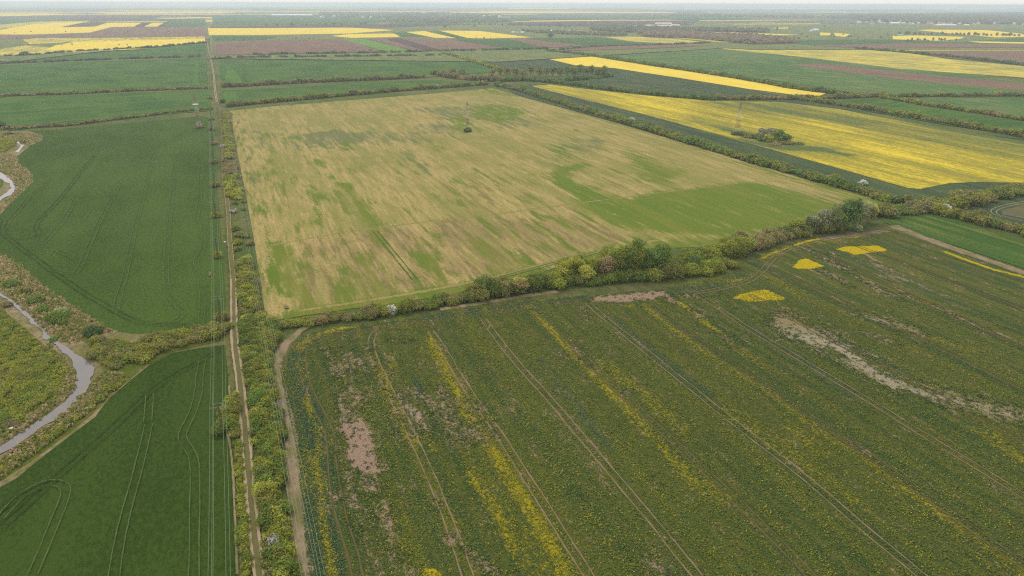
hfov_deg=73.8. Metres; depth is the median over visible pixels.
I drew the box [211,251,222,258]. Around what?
bush
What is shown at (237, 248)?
bush
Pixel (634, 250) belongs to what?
tree
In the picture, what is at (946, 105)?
hedgerow
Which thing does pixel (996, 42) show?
rapeseed field
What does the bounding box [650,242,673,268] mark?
tree
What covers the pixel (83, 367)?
stream
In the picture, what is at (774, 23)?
rapeseed field
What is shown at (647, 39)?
rapeseed field
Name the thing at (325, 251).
wheel tracks
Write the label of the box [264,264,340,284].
wheel tracks
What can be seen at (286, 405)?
overhead cable
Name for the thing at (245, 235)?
bush
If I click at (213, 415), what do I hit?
overhead cable
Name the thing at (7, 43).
meadow
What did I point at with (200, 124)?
lattice mast
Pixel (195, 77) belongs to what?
wheat strip
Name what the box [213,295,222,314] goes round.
power pole
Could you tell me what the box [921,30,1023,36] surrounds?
rapeseed field
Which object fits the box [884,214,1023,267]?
cereal field
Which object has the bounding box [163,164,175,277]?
wheel tracks
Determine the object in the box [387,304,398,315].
flowering bush
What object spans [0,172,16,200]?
stream
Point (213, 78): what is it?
dirt track
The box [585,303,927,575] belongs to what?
wheel tracks
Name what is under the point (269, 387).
overhead cable
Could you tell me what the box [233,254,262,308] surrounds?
thicket
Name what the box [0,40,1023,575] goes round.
verge
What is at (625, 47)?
ploughed field
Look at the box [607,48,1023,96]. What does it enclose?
wheat field
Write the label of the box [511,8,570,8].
rapeseed field
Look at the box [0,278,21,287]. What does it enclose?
bush
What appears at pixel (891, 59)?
rapeseed field
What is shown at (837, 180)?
hedgerow
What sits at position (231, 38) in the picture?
wheat field
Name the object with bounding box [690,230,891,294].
wheel tracks
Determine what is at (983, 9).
rapeseed field
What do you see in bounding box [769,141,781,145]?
bush
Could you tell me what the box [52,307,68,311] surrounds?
bush
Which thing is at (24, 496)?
wheel tracks
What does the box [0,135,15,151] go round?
undergrowth
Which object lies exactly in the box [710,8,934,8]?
rapeseed field
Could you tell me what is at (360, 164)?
dying crop field
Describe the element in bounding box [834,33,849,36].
rapeseed field
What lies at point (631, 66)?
rapeseed strip
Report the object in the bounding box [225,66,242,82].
wheat strip
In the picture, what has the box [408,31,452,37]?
rapeseed field
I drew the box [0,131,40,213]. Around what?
river bank
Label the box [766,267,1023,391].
wheel tracks
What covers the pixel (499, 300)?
bare margin
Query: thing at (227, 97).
wheat strip
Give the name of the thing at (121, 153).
wheat field
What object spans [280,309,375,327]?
hedgerow
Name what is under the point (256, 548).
dirt track
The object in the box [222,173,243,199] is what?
thicket
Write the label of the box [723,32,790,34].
rapeseed field
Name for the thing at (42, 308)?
bush
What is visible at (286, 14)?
greenhouse
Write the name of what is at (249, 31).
rapeseed field
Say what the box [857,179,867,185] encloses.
flowering bush
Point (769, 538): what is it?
wheel tracks
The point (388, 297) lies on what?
field path
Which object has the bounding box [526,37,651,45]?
wheat field
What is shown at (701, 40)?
rapeseed field
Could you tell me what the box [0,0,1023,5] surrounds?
sky
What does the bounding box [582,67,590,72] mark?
tree
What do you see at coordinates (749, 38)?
woods
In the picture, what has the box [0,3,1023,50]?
ground
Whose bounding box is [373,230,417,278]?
wheel tracks
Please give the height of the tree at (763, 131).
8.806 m
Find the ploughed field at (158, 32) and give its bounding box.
[0,27,206,38]
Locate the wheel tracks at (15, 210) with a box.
[1,195,30,229]
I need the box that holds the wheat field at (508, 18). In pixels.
[390,17,528,23]
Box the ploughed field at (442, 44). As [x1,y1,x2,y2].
[370,38,501,49]
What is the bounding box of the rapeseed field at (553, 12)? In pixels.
[445,11,672,12]
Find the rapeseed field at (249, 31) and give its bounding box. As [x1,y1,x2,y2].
[208,28,388,34]
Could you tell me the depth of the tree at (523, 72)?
994.48 m
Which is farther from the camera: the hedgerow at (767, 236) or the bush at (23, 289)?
the hedgerow at (767, 236)
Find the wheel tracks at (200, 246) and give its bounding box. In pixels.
[193,149,205,323]
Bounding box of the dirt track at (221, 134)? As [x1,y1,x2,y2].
[216,102,224,169]
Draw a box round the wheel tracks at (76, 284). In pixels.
[0,219,183,325]
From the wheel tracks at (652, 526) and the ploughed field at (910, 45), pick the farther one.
the ploughed field at (910, 45)
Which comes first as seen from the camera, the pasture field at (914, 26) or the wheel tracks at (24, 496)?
the wheel tracks at (24, 496)
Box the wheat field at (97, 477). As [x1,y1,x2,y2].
[0,345,236,575]
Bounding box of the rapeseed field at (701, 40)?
[677,38,725,41]
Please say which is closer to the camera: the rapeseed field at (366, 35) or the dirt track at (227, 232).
the dirt track at (227, 232)
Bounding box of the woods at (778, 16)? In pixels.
[668,13,846,17]
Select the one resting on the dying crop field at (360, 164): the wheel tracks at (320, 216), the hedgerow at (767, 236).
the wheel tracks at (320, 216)
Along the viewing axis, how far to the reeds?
224.02 m
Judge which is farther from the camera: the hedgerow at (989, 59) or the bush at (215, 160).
the hedgerow at (989, 59)
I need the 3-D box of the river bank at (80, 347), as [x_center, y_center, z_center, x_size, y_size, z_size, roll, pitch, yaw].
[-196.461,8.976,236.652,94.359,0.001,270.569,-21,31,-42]
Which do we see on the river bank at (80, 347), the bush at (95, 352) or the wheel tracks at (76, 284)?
the bush at (95, 352)
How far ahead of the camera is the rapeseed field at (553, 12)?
8285.43 m
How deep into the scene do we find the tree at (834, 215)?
320.35 m
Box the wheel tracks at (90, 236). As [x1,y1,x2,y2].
[47,185,120,273]
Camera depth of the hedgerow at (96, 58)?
1276.64 m
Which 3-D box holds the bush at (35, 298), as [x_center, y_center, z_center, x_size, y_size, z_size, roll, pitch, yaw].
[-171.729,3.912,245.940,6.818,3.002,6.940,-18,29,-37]
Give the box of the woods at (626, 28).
[589,25,769,32]
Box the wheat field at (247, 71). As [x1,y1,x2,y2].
[218,59,495,82]
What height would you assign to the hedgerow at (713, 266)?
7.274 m
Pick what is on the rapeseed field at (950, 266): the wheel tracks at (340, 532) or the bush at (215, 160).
the wheel tracks at (340, 532)
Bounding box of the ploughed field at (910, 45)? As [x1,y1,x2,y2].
[815,43,1023,47]
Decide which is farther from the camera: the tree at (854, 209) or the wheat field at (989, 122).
the wheat field at (989, 122)
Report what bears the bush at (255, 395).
on the verge
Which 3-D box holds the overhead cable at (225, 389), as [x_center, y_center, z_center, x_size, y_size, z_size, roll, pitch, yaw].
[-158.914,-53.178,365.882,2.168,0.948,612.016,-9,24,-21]
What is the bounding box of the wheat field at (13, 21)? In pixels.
[0,18,79,24]
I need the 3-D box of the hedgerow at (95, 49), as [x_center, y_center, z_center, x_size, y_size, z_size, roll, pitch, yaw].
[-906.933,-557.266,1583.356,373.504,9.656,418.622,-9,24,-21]
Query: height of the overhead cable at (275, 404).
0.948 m
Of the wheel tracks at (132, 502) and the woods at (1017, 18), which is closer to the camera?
the wheel tracks at (132, 502)
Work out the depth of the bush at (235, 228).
323.05 m
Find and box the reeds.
[0,130,125,478]
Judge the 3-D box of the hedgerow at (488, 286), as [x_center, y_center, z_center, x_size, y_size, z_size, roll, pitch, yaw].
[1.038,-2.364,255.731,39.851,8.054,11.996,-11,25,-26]
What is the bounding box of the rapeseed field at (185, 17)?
[160,17,211,18]
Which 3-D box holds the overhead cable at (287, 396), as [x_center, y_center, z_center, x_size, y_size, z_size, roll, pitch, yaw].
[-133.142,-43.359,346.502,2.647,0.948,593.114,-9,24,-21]
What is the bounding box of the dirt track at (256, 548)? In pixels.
[220,156,261,575]
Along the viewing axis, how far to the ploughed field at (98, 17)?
4771.99 m
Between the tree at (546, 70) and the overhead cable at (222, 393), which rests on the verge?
the tree at (546, 70)
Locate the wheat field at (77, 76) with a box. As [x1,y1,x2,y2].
[0,58,207,96]
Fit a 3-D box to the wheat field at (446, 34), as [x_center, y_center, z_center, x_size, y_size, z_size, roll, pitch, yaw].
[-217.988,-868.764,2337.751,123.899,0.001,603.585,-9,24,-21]
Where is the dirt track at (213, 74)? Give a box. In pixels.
[206,39,217,101]
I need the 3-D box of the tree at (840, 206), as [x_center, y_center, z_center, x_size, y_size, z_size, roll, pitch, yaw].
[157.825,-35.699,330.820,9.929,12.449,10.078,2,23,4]
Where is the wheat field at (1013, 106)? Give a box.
[913,98,1023,115]
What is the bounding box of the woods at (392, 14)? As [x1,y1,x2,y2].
[318,11,501,17]
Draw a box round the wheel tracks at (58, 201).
[14,155,94,239]
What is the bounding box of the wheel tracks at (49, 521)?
[0,479,70,575]
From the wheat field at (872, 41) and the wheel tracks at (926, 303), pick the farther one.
the wheat field at (872, 41)
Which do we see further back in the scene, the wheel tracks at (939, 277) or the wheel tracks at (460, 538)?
the wheel tracks at (939, 277)
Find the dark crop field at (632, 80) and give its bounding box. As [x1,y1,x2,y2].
[489,59,776,96]
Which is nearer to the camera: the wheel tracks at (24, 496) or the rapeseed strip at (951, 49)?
the wheel tracks at (24, 496)
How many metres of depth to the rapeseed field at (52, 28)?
2743.51 m
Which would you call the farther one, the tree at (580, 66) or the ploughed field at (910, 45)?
the ploughed field at (910, 45)
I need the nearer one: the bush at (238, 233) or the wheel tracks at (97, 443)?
the wheel tracks at (97, 443)
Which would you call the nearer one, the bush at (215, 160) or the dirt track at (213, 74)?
the bush at (215, 160)
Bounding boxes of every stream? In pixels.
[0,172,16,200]
[0,293,94,453]
[16,142,23,151]
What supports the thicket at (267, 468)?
on the verge
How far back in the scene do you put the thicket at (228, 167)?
441.35 m
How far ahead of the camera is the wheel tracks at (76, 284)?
257.79 m
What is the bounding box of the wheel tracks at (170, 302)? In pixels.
[155,268,185,324]
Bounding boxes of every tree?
[458,69,465,74]
[496,67,502,74]
[503,67,511,75]
[511,67,519,74]
[512,276,529,293]
[519,69,527,75]
[527,66,533,73]
[535,67,543,75]
[543,67,548,74]
[549,66,557,74]
[554,260,574,274]
[556,66,563,75]
[564,65,569,74]
[567,256,586,272]
[569,66,579,74]
[576,64,583,73]
[578,264,596,279]
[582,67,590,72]
[586,257,600,274]
[589,65,594,74]
[593,67,601,74]
[596,255,616,275]
[599,246,616,257]
[601,65,608,73]
[608,243,632,270]
[623,237,646,270]
[638,246,658,268]
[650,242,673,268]
[670,256,682,264]
[685,255,701,264]
[758,127,770,134]
[763,133,774,138]
[767,128,777,134]
[771,129,784,139]
[779,133,793,140]
[787,219,804,229]
[804,212,824,229]
[817,209,832,226]
[828,206,843,227]
[832,203,846,213]
[836,212,850,230]
[841,198,864,227]
[855,199,873,224]
[855,224,862,231]
[863,204,878,222]
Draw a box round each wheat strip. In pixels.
[192,60,198,85]
[222,93,239,101]
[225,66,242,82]
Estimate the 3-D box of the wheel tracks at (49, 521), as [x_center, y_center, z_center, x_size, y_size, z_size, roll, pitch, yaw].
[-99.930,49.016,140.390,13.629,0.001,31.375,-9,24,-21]
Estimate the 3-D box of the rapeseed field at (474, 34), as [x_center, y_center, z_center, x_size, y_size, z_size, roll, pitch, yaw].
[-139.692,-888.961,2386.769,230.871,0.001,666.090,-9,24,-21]
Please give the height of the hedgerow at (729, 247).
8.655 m
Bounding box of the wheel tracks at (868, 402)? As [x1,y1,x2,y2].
[693,290,1023,498]
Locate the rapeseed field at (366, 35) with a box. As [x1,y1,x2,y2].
[335,34,398,37]
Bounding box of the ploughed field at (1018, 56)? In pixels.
[914,51,1023,62]
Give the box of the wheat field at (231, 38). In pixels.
[212,36,279,40]
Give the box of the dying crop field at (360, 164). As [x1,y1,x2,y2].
[230,88,895,319]
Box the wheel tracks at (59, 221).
[40,199,76,243]
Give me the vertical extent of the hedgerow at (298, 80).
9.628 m
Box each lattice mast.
[192,95,201,125]
[466,97,468,126]
[735,102,741,131]
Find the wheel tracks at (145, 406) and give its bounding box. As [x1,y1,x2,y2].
[143,393,153,421]
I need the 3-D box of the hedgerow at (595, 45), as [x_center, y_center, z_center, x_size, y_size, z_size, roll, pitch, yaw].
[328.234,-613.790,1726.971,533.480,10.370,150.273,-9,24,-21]
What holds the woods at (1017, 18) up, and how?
on the ground
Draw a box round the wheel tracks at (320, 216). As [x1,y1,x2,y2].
[307,186,335,244]
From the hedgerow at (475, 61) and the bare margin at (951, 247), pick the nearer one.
the bare margin at (951, 247)
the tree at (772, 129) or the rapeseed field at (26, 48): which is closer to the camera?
the tree at (772, 129)
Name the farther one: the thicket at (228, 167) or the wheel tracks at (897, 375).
the thicket at (228, 167)
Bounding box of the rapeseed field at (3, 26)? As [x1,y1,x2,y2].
[0,21,86,28]
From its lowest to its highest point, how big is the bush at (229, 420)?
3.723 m
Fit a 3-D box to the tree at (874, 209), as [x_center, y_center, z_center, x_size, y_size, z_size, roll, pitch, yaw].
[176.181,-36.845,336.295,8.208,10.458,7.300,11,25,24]
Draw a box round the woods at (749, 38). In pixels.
[637,29,797,43]
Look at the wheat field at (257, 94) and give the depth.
850.54 m
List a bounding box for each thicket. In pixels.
[0,370,130,469]
[88,334,148,369]
[215,390,242,438]
[221,112,236,158]
[221,159,239,174]
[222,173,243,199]
[231,439,253,575]
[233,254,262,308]
[235,304,303,575]
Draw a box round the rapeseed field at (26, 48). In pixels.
[0,45,132,55]
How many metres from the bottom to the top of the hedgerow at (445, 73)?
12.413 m
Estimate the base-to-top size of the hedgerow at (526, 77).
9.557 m
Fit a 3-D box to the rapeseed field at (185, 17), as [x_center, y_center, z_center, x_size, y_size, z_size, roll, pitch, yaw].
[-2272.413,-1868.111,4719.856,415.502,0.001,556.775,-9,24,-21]
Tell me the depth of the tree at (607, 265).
264.88 m
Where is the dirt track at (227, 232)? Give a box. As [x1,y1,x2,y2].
[222,172,235,278]
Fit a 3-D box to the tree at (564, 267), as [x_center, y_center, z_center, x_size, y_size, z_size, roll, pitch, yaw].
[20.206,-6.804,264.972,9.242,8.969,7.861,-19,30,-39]
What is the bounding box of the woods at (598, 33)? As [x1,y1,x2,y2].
[522,29,627,35]
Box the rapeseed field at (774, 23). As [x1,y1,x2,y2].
[734,23,819,24]
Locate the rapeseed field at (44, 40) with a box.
[22,36,204,43]
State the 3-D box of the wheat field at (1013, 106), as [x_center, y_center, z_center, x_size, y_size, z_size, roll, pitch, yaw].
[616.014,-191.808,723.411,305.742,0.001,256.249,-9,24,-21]
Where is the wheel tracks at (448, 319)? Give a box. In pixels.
[311,298,595,341]
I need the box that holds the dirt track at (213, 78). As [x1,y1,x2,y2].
[206,40,220,110]
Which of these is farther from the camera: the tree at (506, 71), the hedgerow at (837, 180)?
the tree at (506, 71)
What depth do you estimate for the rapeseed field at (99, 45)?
1756.01 m
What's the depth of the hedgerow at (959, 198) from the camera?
363.93 m
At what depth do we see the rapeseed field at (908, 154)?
548.43 m
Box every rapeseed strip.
[551,56,824,95]
[890,49,1023,50]
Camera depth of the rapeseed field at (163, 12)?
7128.74 m
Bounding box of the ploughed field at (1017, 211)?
[1002,205,1023,217]
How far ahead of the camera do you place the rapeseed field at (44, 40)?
1950.43 m
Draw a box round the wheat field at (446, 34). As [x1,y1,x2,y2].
[427,31,465,37]
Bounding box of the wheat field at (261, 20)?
[212,16,385,25]
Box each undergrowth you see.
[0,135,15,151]
[0,307,70,433]
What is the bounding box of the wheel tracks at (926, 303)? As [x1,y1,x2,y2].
[802,246,1023,349]
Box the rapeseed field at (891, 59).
[720,48,1023,77]
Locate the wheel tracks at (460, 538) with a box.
[368,332,473,575]
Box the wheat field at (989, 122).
[836,99,1023,129]
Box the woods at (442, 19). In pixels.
[385,16,511,22]
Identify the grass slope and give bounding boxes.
[0,324,223,481]
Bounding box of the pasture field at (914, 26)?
[790,24,1023,29]
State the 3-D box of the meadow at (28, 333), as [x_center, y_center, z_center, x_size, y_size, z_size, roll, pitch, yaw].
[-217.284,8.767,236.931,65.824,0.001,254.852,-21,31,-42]
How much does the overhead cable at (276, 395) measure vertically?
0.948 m
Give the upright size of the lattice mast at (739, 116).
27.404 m
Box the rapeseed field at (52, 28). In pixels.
[0,22,139,34]
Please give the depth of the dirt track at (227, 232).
318.29 m
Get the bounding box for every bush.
[0,121,6,126]
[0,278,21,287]
[0,300,13,306]
[0,419,18,429]
[13,285,34,293]
[25,293,45,304]
[37,304,52,311]
[43,310,71,325]
[47,336,58,342]
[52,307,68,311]
[80,325,104,337]
[83,346,108,358]
[207,181,220,186]
[209,159,218,163]
[209,417,237,436]
[210,211,221,217]
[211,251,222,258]
[213,310,228,322]
[231,225,239,231]
[232,239,242,244]
[232,246,241,251]
[234,231,242,236]
[241,232,250,237]
[245,239,254,245]
[246,386,268,407]
[266,533,281,545]
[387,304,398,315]
[463,127,471,131]
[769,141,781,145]
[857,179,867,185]
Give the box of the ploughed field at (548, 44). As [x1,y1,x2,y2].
[506,38,583,47]
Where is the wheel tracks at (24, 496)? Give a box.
[0,481,47,509]
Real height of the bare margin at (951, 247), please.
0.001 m
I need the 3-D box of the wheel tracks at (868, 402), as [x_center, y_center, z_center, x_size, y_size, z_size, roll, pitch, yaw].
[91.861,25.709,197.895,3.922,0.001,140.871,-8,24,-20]
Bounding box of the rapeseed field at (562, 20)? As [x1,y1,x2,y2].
[513,20,607,21]
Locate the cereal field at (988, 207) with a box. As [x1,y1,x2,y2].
[963,197,1023,223]
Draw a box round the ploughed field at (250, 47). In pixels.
[213,39,377,54]
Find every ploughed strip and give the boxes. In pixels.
[387,38,437,49]
[792,63,1023,90]
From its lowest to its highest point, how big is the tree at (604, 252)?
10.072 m
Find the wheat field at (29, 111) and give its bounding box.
[0,90,210,130]
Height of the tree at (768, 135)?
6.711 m
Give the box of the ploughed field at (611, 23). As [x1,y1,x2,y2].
[506,20,698,26]
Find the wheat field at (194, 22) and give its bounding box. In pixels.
[164,18,205,26]
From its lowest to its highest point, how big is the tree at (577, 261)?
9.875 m
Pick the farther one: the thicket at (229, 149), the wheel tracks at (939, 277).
the thicket at (229, 149)
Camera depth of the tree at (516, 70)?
1017.49 m
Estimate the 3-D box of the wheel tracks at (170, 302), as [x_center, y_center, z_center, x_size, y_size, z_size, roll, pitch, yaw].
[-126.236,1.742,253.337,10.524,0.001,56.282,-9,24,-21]
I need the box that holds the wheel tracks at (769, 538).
[533,314,816,575]
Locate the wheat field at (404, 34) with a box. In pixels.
[394,32,427,36]
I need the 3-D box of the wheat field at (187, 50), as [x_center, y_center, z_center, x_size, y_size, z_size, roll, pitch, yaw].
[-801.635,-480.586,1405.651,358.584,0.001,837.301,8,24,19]
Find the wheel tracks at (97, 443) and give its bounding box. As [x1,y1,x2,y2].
[0,346,225,531]
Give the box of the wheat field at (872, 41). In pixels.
[797,38,1023,43]
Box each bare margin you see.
[226,385,238,573]
[273,325,312,575]
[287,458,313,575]
[439,290,558,310]
[818,229,889,239]
[890,225,1023,273]
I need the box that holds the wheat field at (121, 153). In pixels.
[0,116,225,333]
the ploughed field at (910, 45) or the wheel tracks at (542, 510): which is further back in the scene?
the ploughed field at (910, 45)
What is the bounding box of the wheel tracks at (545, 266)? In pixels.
[499,251,597,276]
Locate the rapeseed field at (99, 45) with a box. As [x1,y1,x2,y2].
[45,38,204,49]
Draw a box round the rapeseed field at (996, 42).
[969,41,1023,43]
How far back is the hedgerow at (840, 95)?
775.05 m
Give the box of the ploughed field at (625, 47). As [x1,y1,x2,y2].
[564,45,707,49]
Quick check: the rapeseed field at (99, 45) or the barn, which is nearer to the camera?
the rapeseed field at (99, 45)
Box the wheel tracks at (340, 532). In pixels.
[298,334,364,575]
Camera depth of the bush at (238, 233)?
315.43 m
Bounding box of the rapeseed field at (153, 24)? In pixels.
[144,23,161,26]
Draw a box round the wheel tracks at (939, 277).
[851,243,1023,308]
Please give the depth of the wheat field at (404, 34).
2250.24 m
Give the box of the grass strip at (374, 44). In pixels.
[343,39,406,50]
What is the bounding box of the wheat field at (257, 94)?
[223,80,475,100]
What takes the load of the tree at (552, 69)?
on the verge
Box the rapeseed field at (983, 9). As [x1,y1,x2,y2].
[935,8,1023,9]
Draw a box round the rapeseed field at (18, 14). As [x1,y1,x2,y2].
[0,13,70,15]
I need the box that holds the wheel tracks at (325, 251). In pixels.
[298,238,363,263]
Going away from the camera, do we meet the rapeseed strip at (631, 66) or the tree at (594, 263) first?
the tree at (594, 263)
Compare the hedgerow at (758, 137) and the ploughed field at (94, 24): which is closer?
the hedgerow at (758, 137)
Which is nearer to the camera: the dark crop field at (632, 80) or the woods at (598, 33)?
the dark crop field at (632, 80)
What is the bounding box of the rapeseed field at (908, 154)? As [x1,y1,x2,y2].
[533,85,1023,188]
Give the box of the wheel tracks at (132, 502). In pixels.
[107,423,152,575]
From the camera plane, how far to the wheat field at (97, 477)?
151.07 m
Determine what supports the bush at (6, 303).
on the river bank at (80, 347)
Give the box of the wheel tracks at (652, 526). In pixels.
[481,319,702,575]
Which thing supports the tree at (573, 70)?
on the verge
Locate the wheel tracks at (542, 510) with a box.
[428,330,594,575]
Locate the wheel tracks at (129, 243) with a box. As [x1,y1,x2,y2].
[112,152,155,311]
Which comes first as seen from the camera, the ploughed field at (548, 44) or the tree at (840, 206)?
the tree at (840, 206)
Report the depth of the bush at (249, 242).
303.96 m
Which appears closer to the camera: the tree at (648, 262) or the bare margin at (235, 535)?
the bare margin at (235, 535)
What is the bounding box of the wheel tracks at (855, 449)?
[645,302,1023,571]
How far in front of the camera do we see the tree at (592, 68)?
1016.66 m
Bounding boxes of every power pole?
[210,402,226,433]
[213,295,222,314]
[273,400,288,419]
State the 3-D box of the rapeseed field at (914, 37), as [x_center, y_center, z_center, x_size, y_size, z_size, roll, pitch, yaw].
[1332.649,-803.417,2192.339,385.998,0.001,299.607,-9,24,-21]
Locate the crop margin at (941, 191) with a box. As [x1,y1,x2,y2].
[509,84,1023,199]
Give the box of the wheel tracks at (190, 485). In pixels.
[178,375,203,575]
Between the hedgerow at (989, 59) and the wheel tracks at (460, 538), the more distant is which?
the hedgerow at (989, 59)
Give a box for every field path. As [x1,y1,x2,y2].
[300,240,658,311]
[502,91,819,188]
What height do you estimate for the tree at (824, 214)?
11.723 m
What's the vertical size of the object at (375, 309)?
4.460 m
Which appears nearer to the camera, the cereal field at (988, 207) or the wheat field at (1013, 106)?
the cereal field at (988, 207)
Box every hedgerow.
[0,54,200,62]
[0,86,208,95]
[0,107,213,129]
[4,41,207,55]
[128,320,235,364]
[213,53,440,58]
[220,73,425,87]
[224,80,488,106]
[252,46,547,54]
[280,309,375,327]
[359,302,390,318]
[393,287,476,313]
[428,69,503,81]
[441,51,502,70]
[464,270,555,302]
[478,71,614,81]
[494,80,912,203]
[532,78,715,100]
[541,254,741,289]
[546,48,851,93]
[554,234,756,275]
[558,41,710,49]
[714,91,885,99]
[727,219,851,250]
[731,131,796,144]
[797,96,1023,137]
[853,46,1023,65]
[868,182,1023,217]
[879,93,1023,120]
[887,91,1023,96]
[926,202,1023,236]
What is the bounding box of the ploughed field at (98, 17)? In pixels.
[0,15,163,20]
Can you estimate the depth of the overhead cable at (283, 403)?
164.38 m
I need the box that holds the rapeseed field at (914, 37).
[893,35,963,40]
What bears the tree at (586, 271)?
on the verge
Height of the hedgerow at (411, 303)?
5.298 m
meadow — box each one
[0,22,209,62]
[0,306,65,432]
[210,22,720,61]
[561,23,1023,48]
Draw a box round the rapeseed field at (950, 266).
[280,224,1023,575]
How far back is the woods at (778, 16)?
5775.21 m
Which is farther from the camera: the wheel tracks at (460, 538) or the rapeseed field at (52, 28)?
the rapeseed field at (52, 28)
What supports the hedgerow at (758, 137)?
on the verge
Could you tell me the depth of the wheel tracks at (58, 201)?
360.61 m
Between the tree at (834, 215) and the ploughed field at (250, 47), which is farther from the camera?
the ploughed field at (250, 47)
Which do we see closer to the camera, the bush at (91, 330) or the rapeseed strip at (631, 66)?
the bush at (91, 330)
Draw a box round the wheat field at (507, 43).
[454,39,537,47]
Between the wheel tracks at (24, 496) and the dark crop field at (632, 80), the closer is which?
the wheel tracks at (24, 496)
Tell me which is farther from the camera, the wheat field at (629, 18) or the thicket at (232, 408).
the wheat field at (629, 18)
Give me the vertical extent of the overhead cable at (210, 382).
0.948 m
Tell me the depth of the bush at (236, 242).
305.08 m
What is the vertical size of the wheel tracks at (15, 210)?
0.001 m
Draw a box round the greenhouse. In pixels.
[272,14,301,15]
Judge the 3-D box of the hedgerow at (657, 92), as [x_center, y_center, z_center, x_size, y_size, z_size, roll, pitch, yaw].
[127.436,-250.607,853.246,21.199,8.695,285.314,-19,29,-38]
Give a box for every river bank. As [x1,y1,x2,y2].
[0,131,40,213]
[0,257,147,486]
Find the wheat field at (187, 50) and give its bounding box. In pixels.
[0,43,205,63]
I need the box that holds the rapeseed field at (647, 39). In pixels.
[606,36,698,43]
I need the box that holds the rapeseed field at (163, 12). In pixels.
[103,12,236,13]
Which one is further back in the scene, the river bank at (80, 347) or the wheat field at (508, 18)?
the wheat field at (508, 18)
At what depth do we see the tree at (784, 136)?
534.22 m
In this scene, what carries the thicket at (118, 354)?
on the river bank at (80, 347)
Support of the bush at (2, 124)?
on the verge
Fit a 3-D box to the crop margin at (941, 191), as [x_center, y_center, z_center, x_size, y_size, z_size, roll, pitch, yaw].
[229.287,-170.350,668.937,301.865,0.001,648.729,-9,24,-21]
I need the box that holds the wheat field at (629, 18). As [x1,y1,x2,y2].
[520,16,749,19]
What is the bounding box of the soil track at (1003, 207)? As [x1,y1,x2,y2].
[990,201,1023,220]
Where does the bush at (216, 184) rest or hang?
on the verge
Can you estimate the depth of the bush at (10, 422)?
173.69 m
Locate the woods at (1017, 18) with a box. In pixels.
[845,12,1023,24]
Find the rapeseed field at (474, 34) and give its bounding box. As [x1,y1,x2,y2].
[443,31,527,37]
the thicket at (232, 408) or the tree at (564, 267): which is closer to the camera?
the thicket at (232, 408)
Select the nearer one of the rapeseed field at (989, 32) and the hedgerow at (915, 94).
the hedgerow at (915, 94)
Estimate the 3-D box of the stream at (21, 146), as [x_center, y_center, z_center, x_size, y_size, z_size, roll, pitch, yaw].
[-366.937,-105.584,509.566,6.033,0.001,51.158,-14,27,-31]
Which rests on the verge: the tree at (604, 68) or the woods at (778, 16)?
the tree at (604, 68)
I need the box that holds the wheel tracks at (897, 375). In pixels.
[749,294,1023,443]
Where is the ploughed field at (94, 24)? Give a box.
[63,22,168,27]
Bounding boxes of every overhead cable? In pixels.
[208,122,211,554]
[209,120,213,528]
[209,126,212,574]
[211,112,225,548]
[212,114,230,575]
[228,121,300,570]
[229,122,305,575]
[231,130,308,571]
[234,127,324,572]
[234,138,316,571]
[235,139,320,574]
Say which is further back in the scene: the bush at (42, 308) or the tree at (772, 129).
the tree at (772, 129)
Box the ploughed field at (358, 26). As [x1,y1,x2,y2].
[210,24,479,27]
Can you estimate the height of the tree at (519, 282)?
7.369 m
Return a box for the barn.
[654,22,671,24]
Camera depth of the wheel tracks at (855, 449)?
163.72 m
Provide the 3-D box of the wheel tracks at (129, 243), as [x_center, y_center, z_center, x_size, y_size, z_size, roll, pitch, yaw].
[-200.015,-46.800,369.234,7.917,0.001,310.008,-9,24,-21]

